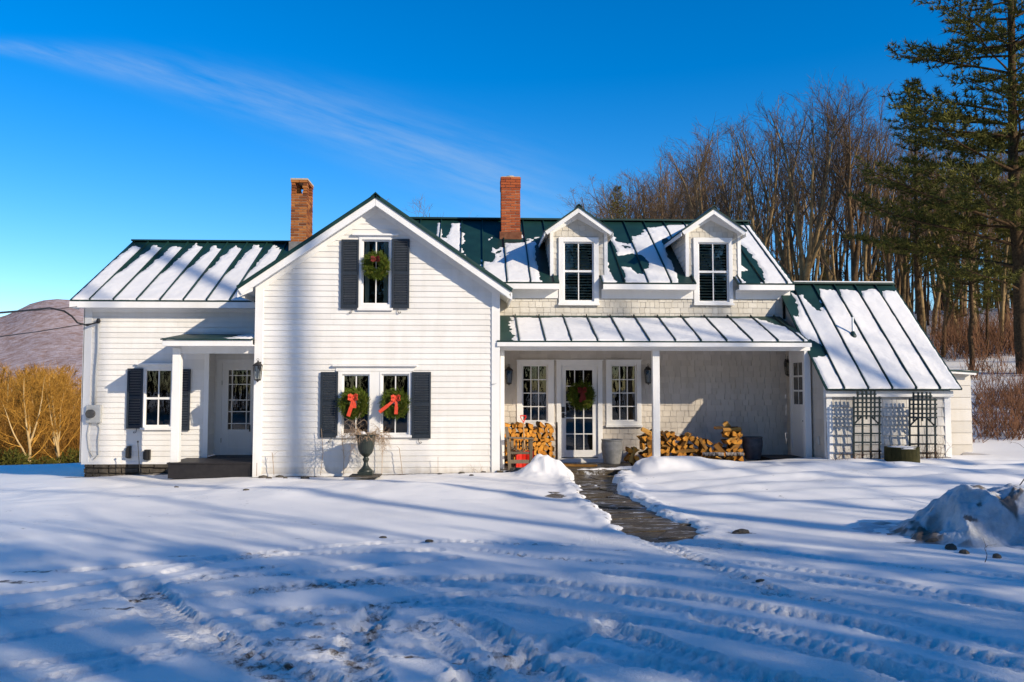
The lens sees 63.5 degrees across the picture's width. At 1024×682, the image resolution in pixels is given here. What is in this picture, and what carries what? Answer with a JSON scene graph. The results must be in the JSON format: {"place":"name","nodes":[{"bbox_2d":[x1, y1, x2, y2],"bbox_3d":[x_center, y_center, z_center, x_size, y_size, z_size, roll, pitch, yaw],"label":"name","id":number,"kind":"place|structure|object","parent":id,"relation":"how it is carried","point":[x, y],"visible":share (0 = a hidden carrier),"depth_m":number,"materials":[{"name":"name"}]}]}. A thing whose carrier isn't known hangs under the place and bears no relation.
{"place":"outdoors","nodes":[
{"label":"outdoors","id":0,"kind":"place"},
{"bbox_2d":[0,299,83,392],"bbox_3d":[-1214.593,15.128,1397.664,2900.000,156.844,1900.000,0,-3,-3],"label":"mountain","id":1,"kind":"structure","parent":0,"point":[61,346],"depth_m":932.15,"materials":[{"name":"brown soil"}]},
{"bbox_2d":[0,308,1023,681],"bbox_3d":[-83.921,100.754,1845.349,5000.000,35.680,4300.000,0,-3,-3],"label":"snowy ground","id":2,"kind":"structure","parent":0,"point":[512,576],"depth_m":7.61,"materials":[{"name":"snow"}]},
{"bbox_2d":[0,447,29,464],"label":"green shrub","id":3,"kind":"object","parent":2,"relation":"on","point":[6,461],"visible":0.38,"depth_m":36.85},
{"bbox_2d":[0,361,36,449],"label":"bare tree","id":4,"kind":"object","parent":2,"relation":"on","point":[4,375],"visible":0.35,"depth_m":65.33,"materials":[{"name":"plant"}]},
{"bbox_2d":[0,366,69,458],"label":"bare tree","id":5,"kind":"object","parent":2,"relation":"on","point":[30,438],"visible":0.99,"depth_m":43.09,"materials":[{"name":"plant"}]},
{"bbox_2d":[0,366,80,463],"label":"golden thicket","id":6,"kind":"object","parent":2,"relation":"on","point":[67,436],"visible":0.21,"depth_m":51.04,"materials":[{"name":"plant"}]},
{"bbox_2d":[0,364,81,455],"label":"bare tree","id":7,"kind":"object","parent":2,"relation":"on","point":[29,371],"visible":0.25,"depth_m":57.42,"materials":[{"name":"plant"}]},
{"bbox_2d":[0,361,81,433],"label":"bare tree","id":8,"kind":"object","parent":2,"relation":"on","point":[34,365],"visible":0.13,"depth_m":60.69,"materials":[{"name":"plant"}]},
{"bbox_2d":[5,373,78,458],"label":"bare tree","id":9,"kind":"object","parent":2,"relation":"on","point":[61,394],"visible":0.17,"depth_m":57.87,"materials":[{"name":"plant"}]},
{"bbox_2d":[29,455,59,464],"bbox_3d":[-20.883,5.737,37.006,1.386,1.333,1.127,1,-3,-18],"label":"green shrub","id":10,"kind":"object","parent":2,"relation":"on","point":[44,460],"visible":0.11,"depth_m":36.99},
{"bbox_2d":[22,370,81,462],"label":"bare tree","id":11,"kind":"object","parent":2,"relation":"on","point":[56,440],"visible":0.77,"depth_m":44.68,"materials":[{"name":"plant"}]},
{"bbox_2d":[57,446,80,463],"bbox_3d":[-22.564,6.528,42.550,1.821,2.347,2.435,3,-4,-43],"label":"green shrub","id":12,"kind":"object","parent":2,"relation":"on","point":[73,459],"visible":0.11,"depth_m":42.33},
{"bbox_2d":[334,418,391,476],"bbox_3d":[-2.928,2.031,16.311,1.209,1.268,0.952,0,-3,-3],"label":"garden urn","id":13,"kind":"object","parent":2,"relation":"on","point":[366,443],"visible":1,"depth_m":16.23,"materials":[{"name":"metal"}]},
{"bbox_2d":[69,176,977,478],"bbox_3d":[0.370,-0.447,20.641,19.885,7.544,8.308,0,-3,-3],"label":"farmhouse","id":14,"kind":"object","parent":2,"relation":"on","point":[713,316],"visible":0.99,"depth_m":17.93,"materials":[{"name":"white wood"}]},
{"bbox_2d":[85,318,101,458],"bbox_3d":[-8.988,1.021,17.786,0.303,3.036,0.170,0,-3,-3],"label":"electric meter","id":15,"kind":"object","parent":14,"relation":"attached to","point":[93,413],"visible":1,"depth_m":17.76,"materials":[{"name":"grey metal"}]},
{"bbox_2d":[0,307,96,325],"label":"power cable","id":16,"kind":"object","parent":15,"relation":"attached to","point":[75,320],"visible":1,"depth_m":16.86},
{"bbox_2d":[135,363,171,429],"bbox_3d":[-7.713,1.232,18.467,0.910,1.443,1.235,0,-3,-3],"label":"window","id":17,"kind":"structure","parent":14,"relation":"in","point":[157,377],"depth_m":18.18,"materials":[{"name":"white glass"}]},
{"bbox_2d":[220,364,252,454],"bbox_3d":[-6.219,1.558,18.942,0.704,2.063,0.676,0,-3,-3],"label":"door","id":18,"kind":"structure","parent":14,"relation":"in","point":[237,379],"depth_m":18.70,"materials":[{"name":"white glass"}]},
{"bbox_2d":[253,358,262,381],"bbox_3d":[-5.138,0.593,16.729,0.194,0.482,0.227,0,-3,-3],"label":"wall lantern","id":19,"kind":"object","parent":14,"relation":"attached to","point":[258,364],"depth_m":16.69,"materials":[{"name":"black metal"}]},
{"bbox_2d":[335,384,370,420],"bbox_3d":[-3.222,1.246,16.748,0.744,0.769,0.293,0,-3,-3],"label":"evergreen wreath","id":20,"kind":"object","parent":14,"relation":"attached to","point":[353,395],"visible":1,"depth_m":16.74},
{"bbox_2d":[336,371,371,437],"bbox_3d":[-3.245,1.331,17.469,0.711,1.354,1.220,0,-3,-3],"label":"window","id":21,"kind":"structure","parent":14,"relation":"in","point":[346,379],"depth_m":16.98,"materials":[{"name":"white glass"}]},
{"bbox_2d":[352,233,397,310],"bbox_3d":[-2.852,-1.390,17.631,0.941,1.592,1.235,0,-3,-3],"label":"window","id":22,"kind":"structure","parent":14,"relation":"in","point":[367,241],"depth_m":17.12,"materials":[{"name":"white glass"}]},
{"bbox_2d":[360,249,391,281],"bbox_3d":[-2.792,-1.547,16.944,0.672,0.700,0.249,0,-3,-3],"label":"evergreen wreath","id":23,"kind":"object","parent":14,"relation":"attached to","point":[381,270],"visible":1,"depth_m":16.95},
{"bbox_2d":[377,386,411,420],"bbox_3d":[-2.385,1.265,16.774,0.731,0.724,0.257,0,-3,-3],"label":"evergreen wreath","id":24,"kind":"object","parent":14,"relation":"attached to","point":[390,397],"visible":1,"depth_m":16.78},
{"bbox_2d":[378,371,411,437],"bbox_3d":[-2.413,1.330,17.507,0.678,1.348,1.220,0,-3,-3],"label":"window","id":25,"kind":"structure","parent":14,"relation":"in","point":[401,428],"depth_m":17.41,"materials":[{"name":"white glass"}]},
{"bbox_2d":[505,427,533,469],"bbox_3d":[0.156,2.236,17.331,0.633,0.908,0.607,0,-3,-3],"label":"garden chair","id":26,"kind":"object","parent":14,"relation":"on","point":[511,460],"visible":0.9,"depth_m":17.06,"materials":[{"name":"grey wood"}]},
{"bbox_2d":[515,415,533,466],"bbox_3d":[0.257,2.128,17.534,0.400,1.094,0.378,0,-3,-3],"label":"snow shovel","id":27,"kind":"object","parent":14,"relation":"on","point":[521,456],"visible":0.55,"depth_m":17.42,"materials":[{"name":"red plastic"}]},
{"bbox_2d":[517,360,554,426],"bbox_3d":[0.506,1.211,19.340,0.873,1.512,1.240,0,-3,-3],"label":"window","id":28,"kind":"structure","parent":14,"relation":"in","point":[535,378],"depth_m":18.85,"materials":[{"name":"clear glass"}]},
{"bbox_2d":[558,237,599,304],"bbox_3d":[1.505,-1.568,19.531,0.954,1.574,1.220,0,-3,-3],"label":"window","id":29,"kind":"structure","parent":14,"relation":"in","point":[573,290],"depth_m":19.02,"materials":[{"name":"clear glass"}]},
{"bbox_2d":[561,366,597,456],"bbox_3d":[1.507,1.637,19.448,0.839,2.074,1.358,0,-3,-3],"label":"door","id":30,"kind":"structure","parent":14,"relation":"in","point":[579,428],"depth_m":18.90,"materials":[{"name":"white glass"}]},
{"bbox_2d":[566,380,596,410],"bbox_3d":[1.573,1.243,18.679,0.716,0.774,0.265,0,-3,-3],"label":"evergreen wreath","id":31,"kind":"object","parent":14,"relation":"attached to","point":[583,401],"visible":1,"depth_m":18.68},
{"bbox_2d":[601,439,622,463],"bbox_3d":[2.148,2.372,17.761,0.464,0.525,0.464,0,-3,-3],"label":"stone planter","id":32,"kind":"object","parent":14,"relation":"on","point":[612,449],"visible":1,"depth_m":17.58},
{"bbox_2d":[606,360,642,426],"bbox_3d":[2.527,1.224,19.432,0.840,1.534,1.240,0,-3,-3],"label":"window","id":33,"kind":"structure","parent":14,"relation":"in","point":[623,388],"depth_m":18.94,"materials":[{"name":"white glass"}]},
{"bbox_2d":[693,237,733,304],"bbox_3d":[4.624,-1.575,19.673,0.940,1.575,1.220,0,-3,-3],"label":"window","id":34,"kind":"structure","parent":14,"relation":"in","point":[712,290],"depth_m":19.18,"materials":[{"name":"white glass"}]},
{"bbox_2d":[742,436,762,459],"bbox_3d":[5.251,2.337,18.055,0.438,0.492,0.437,0,-3,-3],"label":"stone planter","id":35,"kind":"object","parent":14,"relation":"on","point":[752,447],"visible":1,"depth_m":17.89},
{"bbox_2d":[789,351,803,456],"bbox_3d":[6.321,1.439,18.274,0.085,2.461,0.980,0,-3,-3],"label":"door","id":36,"kind":"structure","parent":14,"relation":"in","point":[795,357],"depth_m":18.41,"materials":[{"name":"white wood"}]},
{"bbox_2d":[570,177,635,217],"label":"bare tree","id":37,"kind":"object","parent":2,"relation":"on","point":[582,200],"visible":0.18,"depth_m":71.75,"materials":[{"name":"brown plant"}]},
{"bbox_2d":[583,182,641,218],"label":"bare tree","id":38,"kind":"object","parent":2,"relation":"on","point":[606,213],"visible":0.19,"depth_m":63.47,"materials":[{"name":"brown plant"}]},
{"bbox_2d":[606,185,630,218],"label":"spruce tree","id":39,"kind":"object","parent":2,"relation":"on","point":[616,205],"visible":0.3,"depth_m":55.84,"materials":[{"name":"green plant"}]},
{"bbox_2d":[579,173,658,218],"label":"bare tree","id":40,"kind":"object","parent":2,"relation":"on","point":[601,196],"visible":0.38,"depth_m":69.59,"materials":[{"name":"brown plant"}]},
{"bbox_2d":[557,153,711,218],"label":"bare tree","id":41,"kind":"object","parent":2,"relation":"on","point":[658,184],"visible":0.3,"depth_m":68.83,"materials":[{"name":"brown plant"}]},
{"bbox_2d":[593,152,682,218],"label":"bare tree","id":42,"kind":"object","parent":2,"relation":"on","point":[638,189],"visible":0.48,"depth_m":62.52,"materials":[{"name":"brown plant"}]},
{"bbox_2d":[584,166,698,218],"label":"bare tree","id":43,"kind":"object","parent":2,"relation":"on","point":[672,214],"visible":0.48,"depth_m":51.67,"materials":[{"name":"brown plant"}]},
{"bbox_2d":[615,173,673,218],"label":"bare tree","id":44,"kind":"object","parent":2,"relation":"on","point":[643,188],"visible":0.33,"depth_m":60.31,"materials":[{"name":"brown plant"}]},
{"bbox_2d":[588,165,714,218],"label":"bare tree","id":45,"kind":"object","parent":2,"relation":"on","point":[662,208],"visible":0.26,"depth_m":57.35,"materials":[{"name":"brown plant"}]},
{"bbox_2d":[598,151,731,218],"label":"bare tree","id":46,"kind":"object","parent":2,"relation":"on","point":[676,211],"visible":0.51,"depth_m":43.55,"materials":[{"name":"brown plant"}]},
{"bbox_2d":[634,171,698,218],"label":"bare tree","id":47,"kind":"object","parent":2,"relation":"on","point":[668,187],"visible":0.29,"depth_m":58.68,"materials":[{"name":"brown plant"}]},
{"bbox_2d":[625,148,710,218],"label":"bare tree","id":48,"kind":"object","parent":2,"relation":"on","point":[667,177],"visible":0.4,"depth_m":61.97,"materials":[{"name":"brown plant"}]},
{"bbox_2d":[642,114,757,231],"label":"bare tree","id":49,"kind":"object","parent":2,"relation":"on","point":[709,148],"visible":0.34,"depth_m":67.56,"materials":[{"name":"brown plant"}]},
{"bbox_2d":[658,124,749,212],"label":"bare tree","id":50,"kind":"object","parent":2,"relation":"on","point":[701,160],"visible":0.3,"depth_m":76.31,"materials":[{"name":"brown plant"}]},
{"bbox_2d":[654,118,756,219],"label":"bare tree","id":51,"kind":"object","parent":2,"relation":"on","point":[722,198],"visible":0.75,"depth_m":46.49,"materials":[{"name":"brown plant"}]},
{"bbox_2d":[657,126,753,216],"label":"bare tree","id":52,"kind":"object","parent":2,"relation":"on","point":[716,166],"visible":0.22,"depth_m":70.54,"materials":[{"name":"brown plant"}]},
{"bbox_2d":[671,154,743,218],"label":"bare tree","id":53,"kind":"object","parent":2,"relation":"on","point":[697,204],"visible":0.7,"depth_m":42.98,"materials":[{"name":"brown plant"}]},
{"bbox_2d":[687,122,761,237],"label":"bare tree","id":54,"kind":"object","parent":2,"relation":"on","point":[735,172],"visible":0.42,"depth_m":48.53,"materials":[{"name":"brown plant"}]},
{"bbox_2d":[687,137,770,224],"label":"bare tree","id":55,"kind":"object","parent":2,"relation":"on","point":[725,186],"visible":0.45,"depth_m":48.56,"materials":[{"name":"brown plant"}]},
{"bbox_2d":[709,123,770,219],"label":"bare tree","id":56,"kind":"object","parent":2,"relation":"on","point":[743,174],"visible":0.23,"depth_m":54.56,"materials":[{"name":"brown plant"}]},
{"bbox_2d":[702,94,803,247],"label":"bare tree","id":57,"kind":"object","parent":2,"relation":"on","point":[758,221],"visible":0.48,"depth_m":51.88,"materials":[{"name":"brown plant"}]},
{"bbox_2d":[725,117,799,238],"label":"bare tree","id":58,"kind":"object","parent":2,"relation":"on","point":[746,181],"visible":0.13,"depth_m":73.73,"materials":[{"name":"brown plant"}]},
{"bbox_2d":[717,110,815,246],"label":"bare tree","id":59,"kind":"object","parent":2,"relation":"on","point":[768,229],"visible":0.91,"depth_m":42.14,"materials":[{"name":"grey plant"}]},
{"bbox_2d":[723,111,809,280],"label":"bare tree","id":60,"kind":"object","parent":2,"relation":"on","point":[780,250],"visible":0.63,"depth_m":45.69,"materials":[{"name":"brown plant"}]},
{"bbox_2d":[757,89,835,280],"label":"bare tree","id":61,"kind":"object","parent":2,"relation":"on","point":[785,250],"visible":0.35,"depth_m":51.24,"materials":[{"name":"brown plant"}]},
{"bbox_2d":[772,116,823,266],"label":"bare tree","id":62,"kind":"object","parent":2,"relation":"on","point":[789,185],"visible":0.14,"depth_m":74.17,"materials":[{"name":"brown plant"}]},
{"bbox_2d":[770,133,844,280],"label":"bare tree","id":63,"kind":"object","parent":2,"relation":"on","point":[827,269],"visible":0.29,"depth_m":49.33,"materials":[{"name":"brown plant"}]},
{"bbox_2d":[747,74,877,280],"bbox_3d":[13.881,-5.710,38.049,7.173,14.211,5.866,-2,-4,35],"label":"bare tree","id":64,"kind":"object","parent":2,"relation":"on","point":[805,264],"visible":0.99,"depth_m":38.08,"materials":[{"name":"grey plant"}]},
{"bbox_2d":[772,115,861,280],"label":"bare tree","id":65,"kind":"object","parent":2,"relation":"on","point":[818,257],"visible":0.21,"depth_m":52.60,"materials":[{"name":"brown plant"}]},
{"bbox_2d":[748,74,890,280],"bbox_3d":[16.909,-6.947,45.498,8.755,16.141,7.652,-3,-4,44],"label":"bare tree","id":66,"kind":"object","parent":2,"relation":"on","point":[798,276],"visible":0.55,"depth_m":45.03,"materials":[{"name":"grey plant"}]},
{"bbox_2d":[792,132,863,280],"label":"bare tree","id":67,"kind":"object","parent":2,"relation":"on","point":[827,198],"visible":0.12,"depth_m":69.51,"materials":[{"name":"brown plant"}]},
{"bbox_2d":[783,117,879,280],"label":"bare tree","id":68,"kind":"object","parent":2,"relation":"on","point":[828,253],"visible":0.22,"depth_m":54.51,"materials":[{"name":"brown plant"}]},
{"bbox_2d":[759,73,917,280],"bbox_3d":[17.732,-6.513,43.195,8.192,15.056,7.050,2,-4,-35],"label":"bare tree","id":69,"kind":"object","parent":2,"relation":"on","point":[851,214],"visible":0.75,"depth_m":43.03,"materials":[{"name":"brown plant"}]},
{"bbox_2d":[824,158,869,280],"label":"bare tree","id":70,"kind":"object","parent":2,"relation":"on","point":[844,249],"visible":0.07,"depth_m":68.89,"materials":[{"name":"brown plant"}]},
{"bbox_2d":[689,149,1011,320],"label":"wood","id":71,"kind":"object","parent":2,"relation":"on","point":[845,274],"visible":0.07,"depth_m":84.83,"materials":[{"name":"brown plant"}]},
{"bbox_2d":[853,390,881,458],"bbox_3d":[7.107,1.706,16.568,0.601,1.431,0.058,0,-3,-3],"label":"garden trellis","id":72,"kind":"object","parent":2,"relation":"on","point":[866,415],"visible":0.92,"depth_m":16.56,"materials":[{"name":"wood"}]},
{"bbox_2d":[841,118,899,280],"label":"bare tree","id":73,"kind":"object","parent":2,"relation":"on","point":[860,268],"visible":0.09,"depth_m":62.60,"materials":[{"name":"brown plant"}]},
{"bbox_2d":[839,81,911,280],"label":"bare tree","id":74,"kind":"object","parent":2,"relation":"on","point":[870,257],"visible":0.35,"depth_m":46.88,"materials":[{"name":"brown plant"}]},
{"bbox_2d":[834,110,918,280],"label":"bare tree","id":75,"kind":"object","parent":2,"relation":"on","point":[865,276],"visible":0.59,"depth_m":40.77,"materials":[{"name":"brown plant"}]},
{"bbox_2d":[833,127,921,278],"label":"bare tree","id":76,"kind":"object","parent":2,"relation":"on","point":[873,210],"visible":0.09,"depth_m":54.76,"materials":[{"name":"brown plant"}]},
{"bbox_2d":[851,150,920,283],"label":"bare tree","id":77,"kind":"object","parent":2,"relation":"on","point":[900,266],"visible":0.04,"depth_m":56.72,"materials":[{"name":"brown plant"}]},
{"bbox_2d":[874,247,898,289],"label":"pine tree","id":78,"kind":"object","parent":2,"relation":"on","point":[882,267],"visible":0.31,"depth_m":48.31,"materials":[{"name":"green plant"}]},
{"bbox_2d":[846,119,933,280],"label":"bare tree","id":79,"kind":"object","parent":2,"relation":"on","point":[888,266],"visible":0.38,"depth_m":40.70,"materials":[{"name":"brown plant"}]},
{"bbox_2d":[846,112,940,280],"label":"bare tree","id":80,"kind":"object","parent":2,"relation":"on","point":[884,189],"visible":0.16,"depth_m":54.94,"materials":[{"name":"brown plant"}]},
{"bbox_2d":[881,149,925,294],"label":"bare tree","id":81,"kind":"object","parent":2,"relation":"on","point":[899,282],"visible":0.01,"depth_m":66.37,"materials":[{"name":"brown plant"}]},
{"bbox_2d":[895,188,923,306],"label":"bare tree","id":82,"kind":"object","parent":2,"relation":"on","point":[907,291],"visible":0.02,"depth_m":55.91,"materials":[{"name":"brown plant"}]},
{"bbox_2d":[874,125,957,334],"bbox_3d":[25.588,-7.017,52.480,7.539,13.662,5.807,1,-3,-18],"label":"bare tree","id":83,"kind":"object","parent":2,"relation":"on","point":[922,304],"visible":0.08,"depth_m":52.80,"materials":[{"name":"brown plant"}]},
{"bbox_2d":[874,77,959,327],"bbox_3d":[18.319,-5.334,37.343,3.740,13.399,4.887,-2,-4,33],"label":"pine tree","id":84,"kind":"object","parent":2,"relation":"on","point":[914,261],"visible":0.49,"depth_m":37.03,"materials":[{"name":"green plant"}]},
{"bbox_2d":[891,127,951,332],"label":"bare tree","id":85,"kind":"object","parent":2,"relation":"on","point":[937,245],"visible":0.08,"depth_m":51.10,"materials":[{"name":"brown plant"}]},
{"bbox_2d":[908,392,937,457],"bbox_3d":[8.250,1.746,16.618,0.601,1.431,0.058,0,-3,-3],"label":"garden trellis","id":86,"kind":"object","parent":2,"relation":"on","point":[913,408],"visible":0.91,"depth_m":16.61,"materials":[{"name":"wood"}]},
{"bbox_2d":[889,147,971,302],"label":"bare tree","id":87,"kind":"object","parent":2,"relation":"on","point":[904,283],"visible":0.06,"depth_m":53.87,"materials":[{"name":"brown plant"}]},
{"bbox_2d":[840,0,1023,373],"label":"pine tree","id":88,"kind":"object","parent":2,"relation":"on","point":[1011,134],"visible":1,"depth_m":32.06,"materials":[{"name":"green plant"}]},
{"bbox_2d":[925,225,940,324],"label":"bare tree","id":89,"kind":"object","parent":2,"relation":"on","point":[927,305],"depth_m":60.93,"materials":[{"name":"brown plant"}]},
{"bbox_2d":[851,483,1023,549],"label":"snow pile","id":90,"kind":"object","parent":2,"relation":"on","point":[968,516],"visible":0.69,"depth_m":9.42,"materials":[{"name":"snow"}]},
{"bbox_2d":[897,135,978,337],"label":"bare tree","id":91,"kind":"object","parent":2,"relation":"on","point":[942,286],"visible":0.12,"depth_m":46.42,"materials":[{"name":"brown plant"}]},
{"bbox_2d":[907,148,987,335],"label":"bare tree","id":92,"kind":"object","parent":2,"relation":"on","point":[974,323],"visible":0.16,"depth_m":45.41,"materials":[{"name":"brown plant"}]},
{"bbox_2d":[903,127,995,323],"bbox_3d":[25.809,-5.998,47.207,9.156,12.617,4.308,1,-4,-25],"label":"bare tree","id":93,"kind":"object","parent":2,"relation":"on","point":[947,220],"visible":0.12,"depth_m":46.83,"materials":[{"name":"brown plant"}]},
{"bbox_2d":[921,139,978,333],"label":"bare tree","id":94,"kind":"object","parent":2,"relation":"on","point":[936,299],"visible":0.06,"depth_m":52.52,"materials":[{"name":"brown plant"}]},
{"bbox_2d":[937,261,969,331],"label":"pine tree","id":95,"kind":"object","parent":2,"relation":"on","point":[956,307],"visible":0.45,"depth_m":45.26,"materials":[{"name":"green plant"}]},
{"bbox_2d":[913,149,1020,356],"bbox_3d":[21.205,-4.399,38.893,5.229,10.737,4.346,-3,-4,38],"label":"bare tree","id":96,"kind":"object","parent":2,"relation":"on","point":[947,317],"visible":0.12,"depth_m":39.19,"materials":[{"name":"brown plant"}]},
{"bbox_2d":[924,142,1011,369],"bbox_3d":[18.721,-3.449,34.146,3.550,9.732,2.716,0,-3,-3],"label":"pine tree","id":97,"kind":"object","parent":2,"relation":"on","point":[968,239],"visible":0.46,"depth_m":33.98,"materials":[{"name":"green plant"}]},
{"bbox_2d":[924,299,1023,442],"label":"hillside brush","id":98,"kind":"object","parent":2,"relation":"on","point":[1010,398],"visible":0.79,"depth_m":31.47,"materials":[{"name":"plant"}]},
{"bbox_2d":[966,218,1001,356],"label":"pine tree","id":99,"kind":"object","parent":2,"relation":"on","point":[986,301],"visible":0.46,"depth_m":38.12,"materials":[{"name":"green plant"}]},
{"bbox_2d":[976,193,1003,318],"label":"bare tree","id":100,"kind":"object","parent":2,"relation":"on","point":[998,306],"visible":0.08,"depth_m":53.25,"materials":[{"name":"brown plant"}]},
{"bbox_2d":[975,211,1012,337],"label":"pine tree","id":101,"kind":"object","parent":2,"relation":"on","point":[1000,253],"visible":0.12,"depth_m":45.54,"materials":[{"name":"green plant"}]},
{"bbox_2d":[985,125,1023,351],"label":"bare tree","id":102,"kind":"object","parent":2,"relation":"on","point":[1003,295],"visible":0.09,"depth_m":39.87,"materials":[{"name":"brown plant"}]},
{"bbox_2d":[988,124,1022,327],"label":"bare tree","id":103,"kind":"object","parent":2,"relation":"on","point":[1007,297],"visible":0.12,"depth_m":53.77,"materials":[{"name":"brown plant"}]},
{"bbox_2d":[990,155,1023,285],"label":"pine tree","id":104,"kind":"object","parent":2,"relation":"on","point":[1010,271],"visible":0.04,"depth_m":40.63,"materials":[{"name":"green plant"}]},
{"bbox_2d":[0,0,1023,316],"label":"sky","id":105,"kind":"structure","parent":0,"point":[121,121],"materials":[{"name":"blue"}]},
{"bbox_2d":[545,474,699,542],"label":"flagstone path","id":106,"kind":"structure","parent":0,"point":[631,517],"depth_m":11.65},
{"bbox_2d":[884,446,919,462],"bbox_3d":[7.644,2.217,16.215,0.608,0.312,0.600,-3,-4,41],"label":"wooden tub","id":107,"kind":"object","parent":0,"point":[902,453],"visible":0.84,"depth_m":16.00,"materials":[{"name":"green wood"}]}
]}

